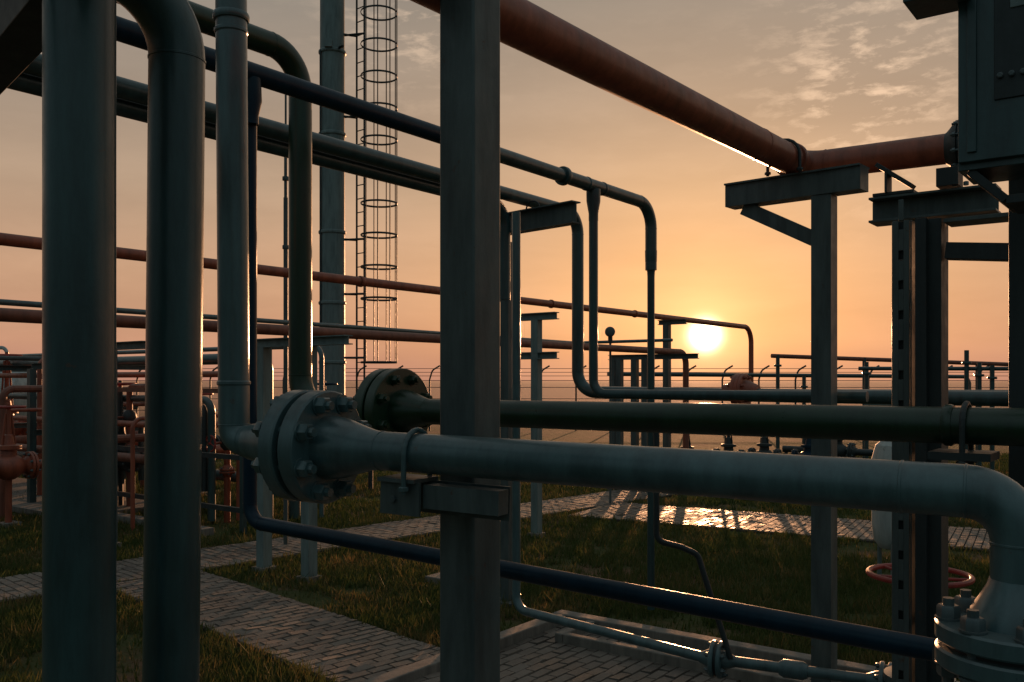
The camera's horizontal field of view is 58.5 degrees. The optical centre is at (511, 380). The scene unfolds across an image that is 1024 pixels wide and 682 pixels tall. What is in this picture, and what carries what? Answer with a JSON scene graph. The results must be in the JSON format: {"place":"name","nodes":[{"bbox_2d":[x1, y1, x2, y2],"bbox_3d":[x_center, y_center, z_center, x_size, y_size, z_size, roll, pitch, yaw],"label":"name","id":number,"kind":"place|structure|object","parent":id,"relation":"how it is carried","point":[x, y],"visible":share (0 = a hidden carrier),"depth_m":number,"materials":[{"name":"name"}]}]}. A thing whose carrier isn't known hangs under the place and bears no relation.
{"place":"outdoors","nodes":[
{"label":"outdoors","id":0,"kind":"place"},
{"bbox_2d":[116,570,439,681],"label":"paved path","id":1,"kind":"structure","parent":0,"point":[344,648],"depth_m":7.80,"materials":[{"name":"brick"}]},
{"bbox_2d":[0,490,678,603],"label":"paved path","id":2,"kind":"structure","parent":0,"point":[29,584],"depth_m":12.03,"materials":[{"name":"brick"}]},
{"bbox_2d":[282,95,288,543],"bbox_3d":[-2.970,-0.850,12.000,0.090,6.100,0.090,0,0,0],"label":"lightning rod","id":3,"kind":"object","parent":2,"relation":"on","point":[285,245],"visible":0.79,"depth_m":11.97,"materials":[{"name":"grey metal"}]},
{"bbox_2d":[605,327,614,502],"bbox_3d":[1.711,0.630,15.975,0.185,3.140,0.153,0,0,0],"label":"warning lamp","id":4,"kind":"object","parent":2,"relation":"on","point":[609,332],"visible":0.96,"depth_m":15.98,"materials":[{"name":"grey metal"}]},
{"bbox_2d":[607,353,698,489],"bbox_3d":[2.724,0.845,17.751,1.904,2.710,0.197,0,0,35],"label":"pipe rack support","id":5,"kind":"object","parent":2,"relation":"on","point":[617,377],"visible":0.24,"depth_m":17.93,"materials":[{"name":"grey metal"}]},
{"bbox_2d":[0,308,688,448],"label":"brown pipeline","id":6,"kind":"object","parent":5,"relation":"on","point":[35,316],"visible":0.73,"depth_m":11.06,"materials":[{"name":"red paint"}]},
{"bbox_2d":[0,381,1008,681],"bbox_3d":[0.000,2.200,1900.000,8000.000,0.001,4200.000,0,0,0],"label":"ground","id":7,"kind":"structure","parent":0,"point":[696,441],"depth_m":13.41,"materials":[{"name":"green plant"}]},
{"bbox_2d":[0,346,36,415],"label":"storage tank","id":8,"kind":"object","parent":7,"relation":"on","point":[19,381],"visible":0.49,"depth_m":24.49,"materials":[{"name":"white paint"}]},
{"bbox_2d":[0,403,41,527],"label":"gate valve","id":9,"kind":"object","parent":7,"relation":"on","point":[14,465],"visible":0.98,"depth_m":13.76,"materials":[{"name":"orange paint"}]},
{"bbox_2d":[12,478,213,535],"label":"concrete slab","id":10,"kind":"structure","parent":7,"relation":"on","point":[18,504],"depth_m":15.29,"materials":[{"name":"grey concrete"}]},
{"bbox_2d":[0,352,36,435],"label":"gate valve","id":11,"kind":"object","parent":10,"relation":"on","point":[18,431],"visible":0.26,"depth_m":18.97,"materials":[{"name":"orange paint"}]},
{"bbox_2d":[0,365,36,427],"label":"pipe rack support","id":12,"kind":"object","parent":10,"relation":"on","point":[16,368],"visible":0.01,"depth_m":18.26,"materials":[{"name":"teal paint"}]},
{"bbox_2d":[15,431,144,488],"bbox_3d":[-8.400,0.920,17.500,0.587,2.559,3.064,0,0,35],"label":"gate valve","id":13,"kind":"object","parent":10,"relation":"on","point":[22,439],"depth_m":16.70,"materials":[{"name":"brown paint"}]},
{"bbox_2d":[27,363,144,502],"bbox_3d":[-7.480,0.950,16.810,0.177,2.500,2.817,0,0,37],"label":"pipe rack support","id":14,"kind":"object","parent":10,"relation":"on","point":[33,432],"visible":0.27,"depth_m":15.73,"materials":[{"name":"teal paint"}]},
{"bbox_2d":[118,380,143,505],"bbox_3d":[-6.600,1.097,15.400,2.704,2.206,0.518,0,0,35],"label":"gate valve","id":15,"kind":"object","parent":10,"relation":"on","point":[123,467],"visible":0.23,"depth_m":15.35,"materials":[{"name":"metal"}]},
{"bbox_2d":[116,341,144,545],"bbox_3d":[-5.095,0.850,11.906,1.284,2.700,0.208,0,0,37],"label":"pipe rack support","id":16,"kind":"object","parent":7,"relation":"on","point":[128,345],"visible":0.24,"depth_m":12.06,"materials":[{"name":"grey metal"}]},
{"bbox_2d":[0,346,323,530],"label":"pipe manifold","id":17,"kind":"object","parent":7,"relation":"on","point":[132,457],"visible":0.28,"depth_m":14.39,"materials":[{"name":"brown paint"}]},
{"bbox_2d":[118,383,246,534],"bbox_3d":[-5.708,1.124,14.835,5.335,2.152,0.756,0,0,37],"label":"metering skid","id":18,"kind":"object","parent":7,"relation":"on","point":[226,470],"visible":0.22,"depth_m":14.12,"materials":[{"name":"orange paint"}]},
{"bbox_2d":[201,393,220,495],"bbox_3d":[-6.000,1.196,17.500,0.552,2.009,2.884,0,0,35],"label":"gate valve","id":19,"kind":"object","parent":7,"relation":"on","point":[218,437],"visible":0.08,"depth_m":17.50,"materials":[{"name":"metal"}]},
{"bbox_2d":[216,445,235,454],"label":"gate valve","id":20,"kind":"object","parent":7,"relation":"on","point":[219,449],"depth_m":15.86,"materials":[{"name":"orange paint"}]},
{"bbox_2d":[252,335,352,583],"bbox_3d":[-2.350,0.860,10.125,1.615,2.680,0.206,0,0,39],"label":"pipe rack support","id":21,"kind":"object","parent":7,"relation":"on","point":[265,346],"visible":0.47,"depth_m":10.45,"materials":[{"name":"grey paint"}]},
{"bbox_2d":[317,381,372,490],"bbox_3d":[-3.900,1.104,19.000,2.884,2.192,0.552,0,0,35],"label":"gate valve","id":22,"kind":"object","parent":7,"relation":"on","point":[370,479],"visible":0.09,"depth_m":18.16,"materials":[{"name":"metal"}]},
{"bbox_2d":[318,0,397,394],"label":"vent stack","id":23,"kind":"object","parent":7,"relation":"on","point":[332,231],"visible":0.76,"depth_m":19.88,"materials":[{"name":"grey paint"}]},
{"bbox_2d":[425,572,439,583],"bbox_3d":[-0.750,2.160,9.900,0.280,0.100,0.280,0,0,37],"label":"concrete footing","id":24,"kind":"object","parent":7,"relation":"on","point":[435,577],"visible":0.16,"depth_m":9.84,"materials":[{"name":"grey concrete"}]},
{"bbox_2d":[116,16,868,609],"bbox_3d":[0.088,0.207,5.038,2.269,3.795,6.932,0,0,37],"label":"navy header pipe","id":25,"kind":"object","parent":7,"relation":"on","point":[128,32],"visible":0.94,"depth_m":6.88,"materials":[{"name":"metal"}]},
{"bbox_2d":[242,124,935,661],"bbox_3d":[-0.037,-0.329,3.876,3.378,2.442,0.075,0,0,35],"label":"navy pipeline","id":26,"kind":"object","parent":25,"relation":"attached to","point":[836,632],"visible":0.93,"depth_m":3.63,"materials":[{"name":"paint"}]},
{"bbox_2d":[0,449,1008,681],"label":"grass","id":27,"kind":"structure","parent":7,"relation":"on","point":[259,670],"depth_m":10.14,"materials":[{"name":"green plant"}]},
{"bbox_2d":[36,365,1008,430],"bbox_3d":[7.017,0.760,39.980,82.103,2.881,0.120,0,0,0],"label":"perimeter fence","id":28,"kind":"object","parent":7,"relation":"on","point":[543,369],"visible":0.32,"depth_m":39.99,"materials":[{"name":"metal"}]},
{"bbox_2d":[521,312,558,537],"bbox_3d":[0.371,0.625,12.851,0.644,3.150,0.184,0,0,37],"label":"pipe rack support","id":29,"kind":"object","parent":7,"relation":"on","point":[536,355],"visible":0.73,"depth_m":12.83,"materials":[{"name":"grey paint"}]},
{"bbox_2d":[500,200,580,607],"bbox_3d":[0.195,0.237,8.754,0.274,3.926,1.259,0,0,-44],"label":"pipe support frame","id":30,"kind":"object","parent":7,"relation":"on","point":[552,216],"visible":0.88,"depth_m":8.94,"materials":[{"name":"grey metal"}]},
{"bbox_2d":[7,73,510,299],"bbox_3d":[-2.080,-1.250,5.995,0.120,0.960,6.906,0,0,36],"label":"overhead pipe","id":31,"kind":"object","parent":30,"relation":"on","point":[27,83],"visible":0.4,"depth_m":6.99,"materials":[{"name":"grey metal"}]},
{"bbox_2d":[0,299,672,343],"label":"teal line pipe","id":32,"kind":"object","parent":30,"relation":"attached to","point":[20,303],"visible":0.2,"depth_m":11.52,"materials":[{"name":"metal"}]},
{"bbox_2d":[22,54,1008,406],"bbox_3d":[0.257,-0.801,5.017,4.842,2.026,8.215,0,0,36],"label":"overhead pipe","id":33,"kind":"object","parent":30,"relation":"on","point":[130,90],"visible":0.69,"depth_m":7.47,"materials":[{"name":"grey metal"}]},
{"bbox_2d":[722,373,760,403],"bbox_3d":[2.150,0.100,8.580,0.344,0.340,0.319,0,0,0],"label":"flanged fitting","id":34,"kind":"object","parent":33,"relation":"attached to","point":[740,381],"visible":0.59,"depth_m":8.48,"materials":[{"name":"orange paint"}]},
{"bbox_2d":[362,610,959,681],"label":"concrete kerb","id":35,"kind":"structure","parent":7,"relation":"on","point":[431,665],"depth_m":7.17,"materials":[{"name":"grey concrete"}]},
{"bbox_2d":[500,625,838,681],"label":"paved pad","id":36,"kind":"object","parent":7,"relation":"on","point":[543,657],"visible":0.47,"depth_m":6.91,"materials":[{"name":"brick"}]},
{"bbox_2d":[42,0,115,681],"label":"vertical pipe","id":37,"kind":"object","parent":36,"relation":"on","point":[78,340],"visible":1,"depth_m":2.13,"materials":[{"name":"metal"}]},
{"bbox_2d":[0,0,41,94],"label":"overhead steel beam","id":38,"kind":"structure","parent":37,"relation":"attached to","point":[20,36],"depth_m":2.50,"materials":[{"name":"black metal"}]},
{"bbox_2d":[116,0,205,681],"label":"vertical pipe","id":39,"kind":"object","parent":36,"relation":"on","point":[171,31],"visible":1,"depth_m":2.44,"materials":[{"name":"metal"}]},
{"bbox_2d":[440,0,499,681],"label":"steel support post","id":40,"kind":"object","parent":36,"relation":"on","point":[469,302],"visible":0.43,"depth_m":3.44,"materials":[{"name":"grey metal"}]},
{"bbox_2d":[212,0,1023,681],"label":"flanged pipeline","id":41,"kind":"object","parent":36,"relation":"on","point":[318,446],"visible":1,"depth_m":2.99,"materials":[{"name":"teal paint"}]},
{"bbox_2d":[377,427,511,520],"bbox_3d":[-0.240,0.331,3.267,0.482,0.322,0.204,0,0,29],"label":"pipe bracket","id":42,"kind":"object","parent":41,"relation":"attached to","point":[403,492],"visible":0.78,"depth_m":3.25,"materials":[{"name":"grey metal"}]},
{"bbox_2d":[724,138,869,681],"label":"tee pipe support","id":43,"kind":"object","parent":36,"relation":"on","point":[822,189],"visible":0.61,"depth_m":6.21,"materials":[{"name":"grey metal"}]},
{"bbox_2d":[410,0,957,174],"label":"red pipe","id":44,"kind":"object","parent":43,"relation":"on","point":[531,29],"visible":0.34,"depth_m":4.93,"materials":[{"name":"red metal"}]},
{"bbox_2d":[866,563,974,681],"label":"gate valve","id":45,"kind":"object","parent":36,"relation":"on","point":[968,579],"visible":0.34,"depth_m":5.47,"materials":[{"name":"red paint"}]},
{"bbox_2d":[512,211,891,681],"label":"drain pipe","id":46,"kind":"object","parent":45,"relation":"attached to","point":[715,661],"visible":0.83,"depth_m":6.79,"materials":[{"name":"grey metal"}]},
{"bbox_2d":[653,433,732,659],"bbox_3d":[1.226,1.013,6.189,0.532,1.726,0.068,0,0,6],"label":"impulse tube","id":47,"kind":"object","parent":46,"relation":"attached to","point":[703,572],"visible":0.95,"depth_m":6.18,"materials":[{"name":"metal"}]},
{"bbox_2d":[868,163,1008,681],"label":"slotted steel column","id":48,"kind":"structure","parent":36,"relation":"on","point":[924,250],"depth_m":4.52,"materials":[{"name":"grey metal"}]},
{"bbox_2d":[903,0,1023,213],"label":"equipment cabinet","id":49,"kind":"structure","parent":48,"relation":"on","point":[990,92],"depth_m":3.19,"materials":[{"name":"grey metal"}]},
{"bbox_2d":[927,401,999,464],"bbox_3d":[1.757,1.137,3.556,0.220,2.117,0.212,0,0,37],"label":"pipe bracket","id":50,"kind":"object","parent":48,"relation":"attached to","point":[969,456],"visible":0.73,"depth_m":3.48,"materials":[{"name":"metal"}]},
{"bbox_2d":[116,0,1023,446],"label":"green pipeline","id":51,"kind":"object","parent":50,"relation":"on","point":[394,400],"visible":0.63,"depth_m":4.58,"materials":[{"name":"paint"}]},
{"bbox_2d":[1009,179,1023,486],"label":"steel column","id":52,"kind":"structure","parent":36,"relation":"on","point":[1016,327],"depth_m":3.72,"materials":[{"name":"black metal"}]},
{"bbox_2d":[657,319,687,447],"bbox_3d":[3.352,0.465,19.103,0.644,3.470,0.208,0,0,37],"label":"pipe rack support","id":53,"kind":"object","parent":7,"relation":"on","point":[666,324],"visible":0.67,"depth_m":19.13,"materials":[{"name":"grey metal"}]},
{"bbox_2d":[0,233,753,382],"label":"orange pipeline","id":54,"kind":"object","parent":53,"relation":"on","point":[19,241],"visible":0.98,"depth_m":12.68,"materials":[{"name":"red paint"}]},
{"bbox_2d":[680,434,693,448],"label":"gate valve","id":55,"kind":"object","parent":7,"relation":"on","point":[691,447],"depth_m":19.25,"materials":[{"name":"metal"}]},
{"bbox_2d":[712,435,745,451],"bbox_3d":[4.500,1.482,19.000,2.163,1.435,0.414,0,0,35],"label":"gate valve","id":56,"kind":"object","parent":7,"relation":"on","point":[728,445],"visible":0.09,"depth_m":18.93,"materials":[{"name":"metal"}]},
{"bbox_2d":[747,437,782,453],"bbox_3d":[5.300,1.452,19.200,2.163,1.497,0.414,0,0,35],"label":"gate valve","id":57,"kind":"object","parent":7,"relation":"on","point":[764,444],"visible":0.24,"depth_m":19.12,"materials":[{"name":"metal"}]},
{"bbox_2d":[607,350,1008,469],"bbox_3d":[9.119,0.785,17.695,11.296,2.830,10.472,0,0,-17],"label":"pipe manifold","id":58,"kind":"object","parent":7,"relation":"on","point":[866,374],"visible":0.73,"depth_m":21.48,"materials":[{"name":"brown paint"}]},
{"bbox_2d":[791,438,856,457],"bbox_3d":[6.100,1.529,18.800,2.163,1.342,0.414,0,0,35],"label":"gate valve","id":59,"kind":"object","parent":7,"relation":"on","point":[806,445],"visible":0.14,"depth_m":18.74,"materials":[{"name":"blue paint"}]},
{"bbox_2d":[782,440,873,456],"bbox_3d":[6.900,1.364,19.400,2.343,1.672,0.449,0,0,35],"label":"gate valve","id":60,"kind":"object","parent":7,"relation":"on","point":[849,450],"visible":0.34,"depth_m":19.20,"materials":[{"name":"metal"}]},
{"bbox_2d":[864,404,891,574],"bbox_3d":[4.090,1.204,9.900,0.601,1.991,0.480,0,0,0],"label":"pale vessel","id":61,"kind":"object","parent":7,"relation":"on","point":[881,521],"visible":0.16,"depth_m":9.79,"materials":[{"name":"white paint"}]},
{"bbox_2d":[0,0,1008,379],"label":"sky","id":62,"kind":"structure","parent":0,"point":[815,74],"materials":[{"name":"orange"}]},
{"bbox_2d":[568,502,989,552],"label":"paved path","id":63,"kind":"structure","parent":0,"point":[743,521],"depth_m":13.98,"materials":[{"name":"brick"}]}
]}

